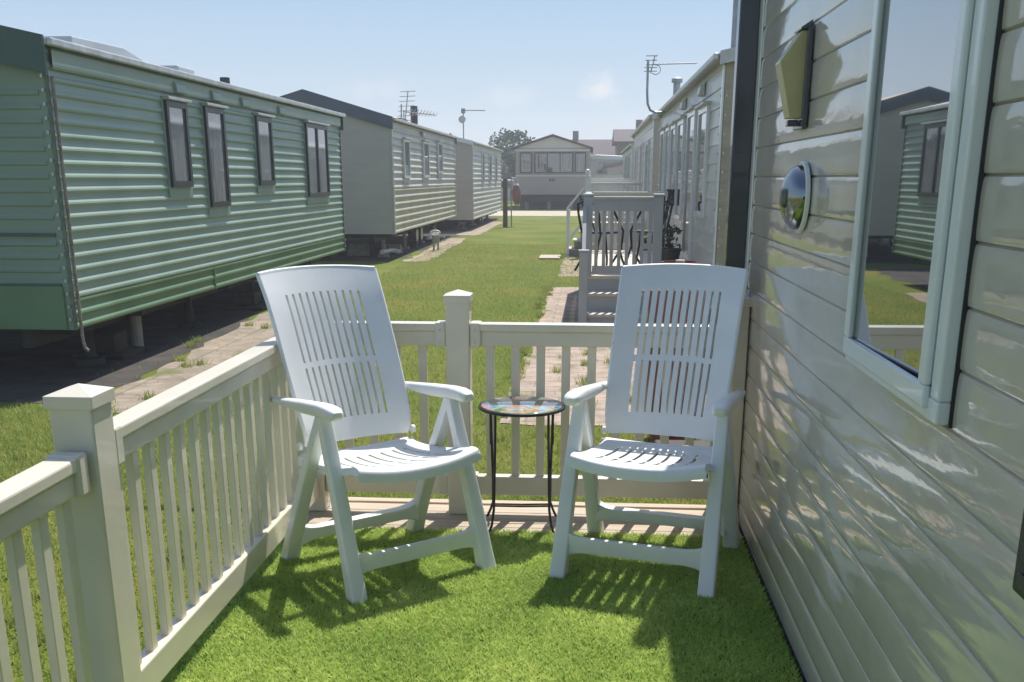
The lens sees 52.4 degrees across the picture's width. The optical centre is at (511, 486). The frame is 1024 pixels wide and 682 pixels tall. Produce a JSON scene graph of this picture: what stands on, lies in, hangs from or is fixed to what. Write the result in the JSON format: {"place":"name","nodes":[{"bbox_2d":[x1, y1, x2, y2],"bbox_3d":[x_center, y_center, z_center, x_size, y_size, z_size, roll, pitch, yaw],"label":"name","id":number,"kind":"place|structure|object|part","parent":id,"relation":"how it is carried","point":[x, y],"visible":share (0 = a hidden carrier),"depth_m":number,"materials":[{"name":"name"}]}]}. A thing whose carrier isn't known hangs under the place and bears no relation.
{"place":"outdoors","nodes":[
{"label":"outdoors","id":0,"kind":"place"},
{"bbox_2d":[0,265,305,402],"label":"bare ground","id":1,"kind":"structure","parent":0,"point":[34,375],"depth_m":9.95,"materials":[{"name":"soil"}]},
{"bbox_2d":[71,330,145,359],"bbox_3d":[-3.793,-1.340,9.777,0.500,0.220,0.500,1,17,4],"label":"block stack","id":2,"kind":"object","parent":1,"relation":"on","point":[111,344],"visible":0.83,"depth_m":9.64,"materials":[{"name":"concrete"}]},
{"bbox_2d":[0,25,345,365],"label":"static caravan","id":3,"kind":"object","parent":1,"relation":"on","point":[133,188],"visible":0.98,"depth_m":9.23,"materials":[{"name":"green painted metal"},{"name":"dark steel"},{"name":"glass"}]},
{"bbox_2d":[160,96,193,197],"bbox_3d":[-3.189,-3.250,10.012,0.084,0.910,0.590,1,17,4],"label":"window","id":4,"kind":"structure","parent":3,"relation":"in","point":[174,114],"depth_m":9.97,"materials":[{"name":"grey glass"}]},
{"bbox_2d":[199,102,231,216],"bbox_3d":[-3.112,-3.452,11.045,0.084,1.130,0.650,1,17,4],"label":"window","id":5,"kind":"structure","parent":3,"relation":"in","point":[214,139],"depth_m":11.00,"materials":[{"name":"grey glass"}]},
{"bbox_2d":[252,113,275,193],"bbox_3d":[-2.986,-4.038,12.655,0.084,0.920,0.680,1,17,4],"label":"window","id":6,"kind":"structure","parent":3,"relation":"in","point":[262,128],"depth_m":12.61,"materials":[{"name":"grey glass"}]},
{"bbox_2d":[302,120,330,203],"bbox_3d":[-2.800,-4.686,15.089,0.084,1.120,1.270,1,17,4],"label":"window","id":7,"kind":"structure","parent":3,"relation":"in","point":[315,136],"depth_m":15.00,"materials":[{"name":"grey glass"}]},
{"bbox_2d":[223,290,266,310],"bbox_3d":[-3.371,-2.384,13.305,0.500,0.220,0.500,1,17,4],"label":"block stack","id":8,"kind":"object","parent":1,"relation":"on","point":[246,300],"visible":0.88,"depth_m":13.15,"materials":[{"name":"concrete"}]},
{"bbox_2d":[111,292,335,412],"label":"path","id":9,"kind":"structure","parent":0,"point":[242,339],"depth_m":9.44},
{"bbox_2d":[0,201,717,681],"bbox_3d":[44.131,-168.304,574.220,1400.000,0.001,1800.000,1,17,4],"label":"lawn","id":10,"kind":"structure","parent":0,"point":[526,231],"depth_m":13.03,"materials":[{"name":"green plant"}]},
{"bbox_2d":[3,285,631,646],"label":"weed tufts","id":11,"kind":"object","parent":10,"relation":"on","point":[525,351],"visible":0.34,"depth_m":8.35,"materials":[{"name":"green plant"}]},
{"bbox_2d":[501,159,506,178],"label":"tree","id":12,"kind":"object","parent":10,"relation":"on","point":[502,165],"visible":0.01,"depth_m":76.52,"materials":[{"name":"green plant"}]},
{"bbox_2d":[503,178,507,226],"bbox_3d":[-0.227,-9.569,35.145,0.150,1.600,0.160,1,17,4],"label":"timber post","id":13,"kind":"object","parent":10,"relation":"on","point":[505,202],"visible":1,"depth_m":35.08,"materials":[{"name":"brown wood"}]},
{"bbox_2d":[501,179,515,200],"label":"parked car","id":14,"kind":"object","parent":10,"relation":"on","point":[513,181],"visible":0.09,"depth_m":59.96,"materials":[{"name":"white paint"}]},
{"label":"window","id":15,"kind":"part","parent":14,"relation":"part of","materials":[{"name":"glass"}]},
{"bbox_2d":[488,127,534,179],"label":"tree","id":16,"kind":"object","parent":10,"relation":"on","point":[507,138],"visible":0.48,"depth_m":71.09,"materials":[{"name":"green plant"}]},
{"bbox_2d":[510,177,520,226],"bbox_3d":[0.125,-9.749,35.692,0.372,1.636,0.215,1,17,4],"label":"hose post","id":17,"kind":"object","parent":10,"relation":"on","point":[515,193],"visible":1,"depth_m":35.55,"materials":[{"name":"metal"}]},
{"bbox_2d":[538,255,560,259],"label":"stepping slab","id":18,"kind":"structure","parent":10,"relation":"on","point":[549,257],"depth_m":21.37,"materials":[{"name":"beige concrete"}]},
{"bbox_2d":[566,169,642,256],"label":"raised deck","id":19,"kind":"structure","parent":10,"relation":"on","point":[601,184],"depth_m":21.97,"materials":[{"name":"beige plastic"}]},
{"bbox_2d":[590,155,622,191],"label":"motorhome","id":20,"kind":"object","parent":10,"relation":"on","point":[606,166],"visible":0.09,"depth_m":61.88,"materials":[{"name":"white paint"}]},
{"bbox_2d":[590,160,622,173],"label":"window","id":21,"kind":"structure","parent":20,"relation":"in","point":[596,166],"depth_m":61.88,"materials":[{"name":"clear glass"}]},
{"bbox_2d":[621,143,633,191],"bbox_3d":[5.495,-10.490,35.949,3.269,2.910,9.651,1,17,4],"label":"static caravan","id":22,"kind":"object","parent":10,"relation":"on","point":[627,153],"visible":0.12,"depth_m":34.17,"materials":[{"name":"white plastic"}]},
{"bbox_2d":[624,156,626,190],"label":"window","id":23,"kind":"structure","parent":22,"relation":"in","point":[625,169],"depth_m":36.23,"materials":[{"name":"grey glass"}]},
{"bbox_2d":[627,154,629,191],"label":"window","id":24,"kind":"structure","parent":22,"relation":"in","point":[628,160],"depth_m":33.34,"materials":[{"name":"grey glass"}]},
{"bbox_2d":[631,113,660,241],"bbox_3d":[4.555,-7.162,24.353,3.269,3.110,9.851,1,17,4],"label":"static caravan","id":25,"kind":"object","parent":10,"relation":"on","point":[646,134],"visible":0.12,"depth_m":21.25,"materials":[{"name":"white metal"}]},
{"bbox_2d":[634,148,638,181],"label":"window","id":26,"kind":"structure","parent":25,"relation":"in","point":[636,151],"depth_m":26.20,"materials":[{"name":"grey glass"}]},
{"bbox_2d":[639,142,643,217],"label":"window","id":27,"kind":"structure","parent":25,"relation":"in","point":[641,163],"depth_m":23.49,"materials":[{"name":"grey glass"}]},
{"bbox_2d":[644,140,649,191],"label":"window","id":28,"kind":"structure","parent":25,"relation":"in","point":[647,152],"depth_m":21.03,"materials":[{"name":"grey glass"}]},
{"bbox_2d":[645,260,705,442],"bbox_3d":[1.022,-0.834,6.472,0.370,1.125,0.370,1,17,4],"label":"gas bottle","id":29,"kind":"object","parent":10,"relation":"on","point":[655,437],"visible":0.1,"depth_m":6.35,"materials":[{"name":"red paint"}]},
{"bbox_2d":[654,440,709,477],"bbox_3d":[0.976,-0.112,5.680,0.380,0.190,0.410,1,17,4],"label":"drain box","id":30,"kind":"object","parent":10,"relation":"on","point":[696,442],"visible":0.1,"depth_m":5.77,"materials":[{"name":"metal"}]},
{"bbox_2d":[656,0,737,315],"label":"static caravan","id":31,"kind":"object","parent":10,"relation":"on","point":[695,128],"visible":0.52,"depth_m":10.55,"materials":[{"name":"white plastic"}]},
{"bbox_2d":[658,127,665,191],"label":"window","id":32,"kind":"structure","parent":31,"relation":"in","point":[662,143],"depth_m":16.43,"materials":[{"name":"glass"}]},
{"bbox_2d":[663,124,670,196],"bbox_3d":[2.278,-4.769,15.406,0.083,1.100,0.770,1,17,4],"label":"window","id":33,"kind":"structure","parent":31,"relation":"in","point":[668,128],"depth_m":15.38,"materials":[{"name":"white plastic"}]},
{"bbox_2d":[644,55,696,113],"bbox_3d":[2.326,-5.915,15.325,0.770,0.809,0.200,1,17,4],"label":"tv aerial","id":34,"kind":"object","parent":31,"relation":"attached to","point":[647,87],"visible":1,"depth_m":15.29,"materials":[{"name":"metal"}]},
{"bbox_2d":[666,189,674,205],"bbox_3d":[2.131,-3.876,13.956,0.120,0.210,0.200,1,17,4],"label":"wall light","id":35,"kind":"object","parent":31,"relation":"attached to","point":[671,192],"visible":0.63,"depth_m":13.88,"materials":[{"name":"black paint"}]},
{"bbox_2d":[668,121,677,223],"bbox_3d":[2.193,-4.314,14.345,0.083,1.330,0.870,1,17,4],"label":"window","id":36,"kind":"structure","parent":31,"relation":"in","point":[673,135],"depth_m":14.25,"materials":[{"name":"white plastic"}]},
{"bbox_2d":[673,115,686,228],"bbox_3d":[2.101,-3.960,13.149,0.083,1.330,0.970,1,17,4],"label":"window","id":37,"kind":"structure","parent":31,"relation":"in","point":[681,125],"depth_m":13.04,"materials":[{"name":"grey glass"}]},
{"bbox_2d":[681,105,697,260],"bbox_3d":[1.995,-3.377,11.814,0.083,1.730,0.970,1,17,4],"label":"door","id":38,"kind":"structure","parent":31,"relation":"in","point":[692,115],"depth_m":11.72,"materials":[{"name":"white plastic"}]},
{"bbox_2d":[693,101,711,228],"bbox_3d":[1.901,-3.237,10.529,0.083,1.190,0.920,1,17,4],"label":"window","id":39,"kind":"structure","parent":31,"relation":"in","point":[704,108],"depth_m":10.43,"materials":[{"name":"glass"}]},
{"bbox_2d":[0,0,732,147],"label":"sky","id":40,"kind":"structure","parent":0,"point":[542,68],"materials":[{"name":"blue"}]},
{"bbox_2d":[319,217,501,260],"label":"bare ground","id":41,"kind":"structure","parent":0,"point":[449,229],"depth_m":26.99,"materials":[{"name":"soil"}]},
{"bbox_2d":[347,244,369,255],"bbox_3d":[-3.304,-5.087,22.382,0.440,0.250,0.200,1,17,4],"label":"block stack","id":42,"kind":"object","parent":41,"relation":"on","point":[357,250],"visible":1,"depth_m":22.30,"materials":[{"name":"grey concrete"}]},
{"bbox_2d":[279,89,457,256],"bbox_3d":[-3.648,-7.534,25.240,3.529,3.320,9.951,1,17,4],"label":"static caravan","id":43,"kind":"object","parent":41,"relation":"on","point":[399,176],"visible":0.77,"depth_m":20.77,"materials":[{"name":"cream painted aluminium cladding"},{"name":"dark steel"},{"name":"glass"}]},
{"bbox_2d":[398,91,413,120],"bbox_3d":[-2.324,-8.285,22.824,0.440,0.733,0.031,1,17,4],"label":"tv aerial","id":44,"kind":"object","parent":43,"relation":"attached to","point":[401,106],"visible":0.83,"depth_m":22.81,"materials":[{"name":"metal"}]},
{"bbox_2d":[402,137,411,182],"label":"window","id":45,"kind":"structure","parent":43,"relation":"in","point":[406,163],"depth_m":21.77,"materials":[{"name":"grey glass"}]},
{"bbox_2d":[403,108,437,117],"bbox_3d":[-2.180,-8.731,24.746,0.823,0.497,0.164,1,17,4],"label":"tv aerial","id":46,"kind":"object","parent":43,"relation":"attached to","point":[416,113],"visible":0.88,"depth_m":24.72,"materials":[{"name":"metal"}]},
{"bbox_2d":[421,140,430,181],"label":"window","id":47,"kind":"structure","parent":43,"relation":"in","point":[425,143],"depth_m":24.29,"materials":[{"name":"grey glass"}]},
{"bbox_2d":[436,141,443,177],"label":"window","id":48,"kind":"structure","parent":43,"relation":"in","point":[439,148],"depth_m":26.52,"materials":[{"name":"grey glass"}]},
{"bbox_2d":[380,248,400,253],"bbox_3d":[-2.643,-5.020,22.273,0.215,0.157,1.061,4,17,14],"label":"waste pipe","id":49,"kind":"object","parent":41,"relation":"on","point":[390,250],"visible":1,"depth_m":22.33,"materials":[{"name":"white paint"}]},
{"bbox_2d":[386,244,402,253],"bbox_3d":[-2.654,-5.248,23.016,0.440,0.200,0.200,1,17,4],"label":"block stack","id":50,"kind":"object","parent":41,"relation":"on","point":[395,246],"visible":0.5,"depth_m":22.93,"materials":[{"name":"grey concrete"}]},
{"bbox_2d":[426,234,444,239],"bbox_3d":[-2.076,-6.644,27.760,0.222,0.157,1.752,3,17,10],"label":"waste pipe","id":51,"kind":"object","parent":41,"relation":"on","point":[430,237],"visible":0.71,"depth_m":27.33,"materials":[{"name":"white paint"}]},
{"bbox_2d":[441,137,502,228],"bbox_3d":[-2.420,-11.064,37.590,3.369,3.080,10.751,1,17,4],"label":"static caravan","id":52,"kind":"object","parent":41,"relation":"on","point":[478,181],"visible":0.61,"depth_m":33.70,"materials":[{"name":"white metal"}]},
{"bbox_2d":[459,108,485,137],"bbox_3d":[-1.230,-11.156,32.122,0.830,0.960,0.130,1,17,4],"label":"tv aerial","id":53,"kind":"object","parent":52,"relation":"attached to","point":[462,119],"visible":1,"depth_m":32.02,"materials":[{"name":"metal"}]},
{"bbox_2d":[481,152,484,185],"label":"window","id":54,"kind":"structure","parent":52,"relation":"in","point":[483,155],"depth_m":35.26,"materials":[{"name":"grey glass"}]},
{"bbox_2d":[488,154,491,185],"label":"window","id":55,"kind":"structure","parent":52,"relation":"in","point":[490,156],"depth_m":37.70,"materials":[{"name":"grey glass"}]},
{"bbox_2d":[495,156,497,184],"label":"window","id":56,"kind":"structure","parent":52,"relation":"in","point":[496,158],"depth_m":40.15,"materials":[{"name":"grey glass"}]},
{"bbox_2d":[403,238,465,261],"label":"path","id":57,"kind":"structure","parent":0,"point":[450,241],"depth_m":23.95,"materials":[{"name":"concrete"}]},
{"bbox_2d":[430,230,440,249],"bbox_3d":[-1.756,-5.666,23.953,0.256,0.470,0.160,1,17,4],"label":"water standpipe","id":58,"kind":"object","parent":57,"relation":"on","point":[435,237],"visible":1,"depth_m":23.90,"materials":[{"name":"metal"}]},
{"bbox_2d":[457,222,501,234],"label":"path","id":59,"kind":"structure","parent":0,"point":[483,228],"depth_m":33.79,"materials":[{"name":"concrete"}]},
{"bbox_2d":[161,523,802,681],"bbox_3d":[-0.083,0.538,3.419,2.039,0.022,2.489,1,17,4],"label":"artificial grass","id":60,"kind":"structure","parent":0,"point":[310,552],"depth_m":3.65,"materials":[{"name":"green plastic"}]},
{"bbox_2d":[0,336,318,681],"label":"deck fence","id":61,"kind":"object","parent":60,"relation":"on","point":[73,480],"visible":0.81,"depth_m":3.00,"materials":[{"name":"beige plastic"}]},
{"bbox_2d":[256,265,496,603],"bbox_3d":[-0.579,-0.271,4.156,0.658,1.145,0.888,-12,20,-34],"label":"garden chair","id":62,"kind":"object","parent":60,"relation":"on","point":[319,383],"visible":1,"depth_m":4.20,"materials":[{"name":"white plastic"}]},
{"bbox_2d":[549,263,748,598],"bbox_3d":[0.595,-0.281,4.190,0.658,1.145,0.888,6,17,19],"label":"garden chair","id":63,"kind":"object","parent":60,"relation":"on","point":[590,461],"visible":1,"depth_m":4.28,"materials":[{"name":"white plastic"}]},
{"bbox_2d":[489,211,624,215],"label":"road","id":64,"kind":"structure","parent":0,"point":[539,213],"depth_m":49.22,"materials":[{"name":"grey concrete"}]},
{"bbox_2d":[512,134,592,208],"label":"static caravan","id":65,"kind":"object","parent":64,"relation":"on","point":[551,169],"visible":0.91,"depth_m":55.51,"materials":[{"name":"cream painted aluminium cladding"},{"name":"dark steel"},{"name":"glass"}]},
{"bbox_2d":[520,152,531,172],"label":"window","id":66,"kind":"structure","parent":65,"relation":"in","point":[525,157],"depth_m":55.44,"materials":[{"name":"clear glass"}]},
{"bbox_2d":[534,152,572,172],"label":"window","id":67,"kind":"structure","parent":65,"relation":"in","point":[544,162],"depth_m":55.35,"materials":[{"name":"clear glass"}]},
{"bbox_2d":[575,152,585,172],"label":"window","id":68,"kind":"structure","parent":65,"relation":"in","point":[580,157],"depth_m":55.24,"materials":[{"name":"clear glass"}]},
{"bbox_2d":[558,258,578,276],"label":"path","id":69,"kind":"structure","parent":0,"point":[569,268],"depth_m":19.17,"materials":[{"name":"stone"}]},
{"bbox_2d":[572,131,614,156],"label":"house","id":70,"kind":"structure","parent":0,"point":[603,147],"depth_m":89.70,"materials":[{"name":"brown brick"}]},
{"bbox_2d":[500,287,712,424],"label":"path","id":71,"kind":"structure","parent":0,"point":[562,304],"depth_m":9.19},
{"bbox_2d":[578,192,666,322],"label":"raised deck","id":72,"kind":"structure","parent":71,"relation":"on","point":[599,280],"depth_m":11.38,"materials":[{"name":"grey plastic"}]},
{"bbox_2d":[574,195,623,270],"bbox_3d":[1.038,-2.926,12.060,0.507,0.860,0.444,-10,19,-30],"label":"bistro chair","id":73,"kind":"object","parent":72,"relation":"on","point":[593,232],"visible":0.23,"depth_m":12.00,"materials":[{"name":"black paint"}]},
{"bbox_2d":[613,211,640,263],"bbox_3d":[1.342,-2.888,12.166,0.540,0.728,0.540,1,17,4],"label":"bistro table","id":74,"kind":"object","parent":72,"relation":"on","point":[622,237],"visible":0.17,"depth_m":12.18,"materials":[{"name":"black paint"}]},
{"bbox_2d":[623,195,673,265],"bbox_3d":[1.610,-2.987,12.264,0.507,0.860,0.445,9,19,28],"label":"bistro chair","id":75,"kind":"object","parent":72,"relation":"on","point":[665,215],"visible":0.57,"depth_m":12.21,"materials":[{"name":"black paint"}]},
{"bbox_2d":[661,224,682,262],"bbox_3d":[1.808,-2.731,11.920,0.294,0.550,0.283,-13,21,-37],"label":"plant pot","id":76,"kind":"object","parent":72,"relation":"on","point":[670,252],"visible":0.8,"depth_m":11.84,"materials":[{"name":"green plant"}]},
{"bbox_2d":[612,120,642,155],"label":"house","id":77,"kind":"structure","parent":0,"point":[622,139],"depth_m":80.59,"materials":[{"name":"brown brick"}]},
{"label":"deck floor","id":78,"kind":"structure","parent":0,"visible":0},
{"bbox_2d":[306,502,741,537],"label":"deck boards","id":79,"kind":"object","parent":78,"relation":"on","point":[438,516],"visible":0.1,"depth_m":4.77,"materials":[{"name":"beige wood"}]},
{"bbox_2d":[478,396,565,533],"bbox_3d":[0.043,-0.089,4.592,0.381,0.558,0.381,0,16,1],"label":"side table","id":80,"kind":"object","parent":79,"relation":"on","point":[521,406],"visible":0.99,"depth_m":4.54,"materials":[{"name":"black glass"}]},
{"bbox_2d":[309,289,751,513],"bbox_3d":[0.026,-0.372,4.733,2.029,1.032,0.120,1,17,4],"label":"deck fence","id":81,"kind":"object","parent":79,"relation":"on","point":[458,333],"visible":0.38,"depth_m":4.68,"materials":[{"name":"beige plastic"}]},
{"bbox_2d":[348,497,705,509],"bbox_3d":[0.027,0.108,5.019,2.030,0.064,0.058,1,17,4],"label":"deck edging","id":82,"kind":"object","parent":78,"relation":"attached to","point":[554,503],"visible":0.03,"depth_m":4.99,"materials":[{"name":"beige wood"}]},
{"bbox_2d":[723,0,1023,681],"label":"static caravan","id":83,"kind":"object","parent":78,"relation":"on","point":[880,504],"visible":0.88,"depth_m":2.38,"materials":[{"name":"beige"}]},
{"bbox_2d":[775,20,814,130],"bbox_3d":[0.917,-1.343,3.411,0.094,0.330,0.160,1,17,4],"label":"wall lantern","id":84,"kind":"object","parent":83,"relation":"attached to","point":[793,66],"depth_m":3.36,"materials":[{"name":"yellow glass"},{"name":"black metal"}]},
{"bbox_2d":[779,161,810,232],"bbox_3d":[0.918,-0.948,3.413,0.075,0.226,0.226,1,17,4],"label":"dome light","id":85,"kind":"object","parent":83,"relation":"attached to","point":[794,198],"visible":1,"depth_m":3.34,"materials":[{"name":"silver metal"}]},
{"bbox_2d":[843,0,1004,428],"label":"window","id":86,"kind":"structure","parent":83,"relation":"in","point":[929,104],"depth_m":2.14,"materials":[{"name":"white plastic"}]}
]}

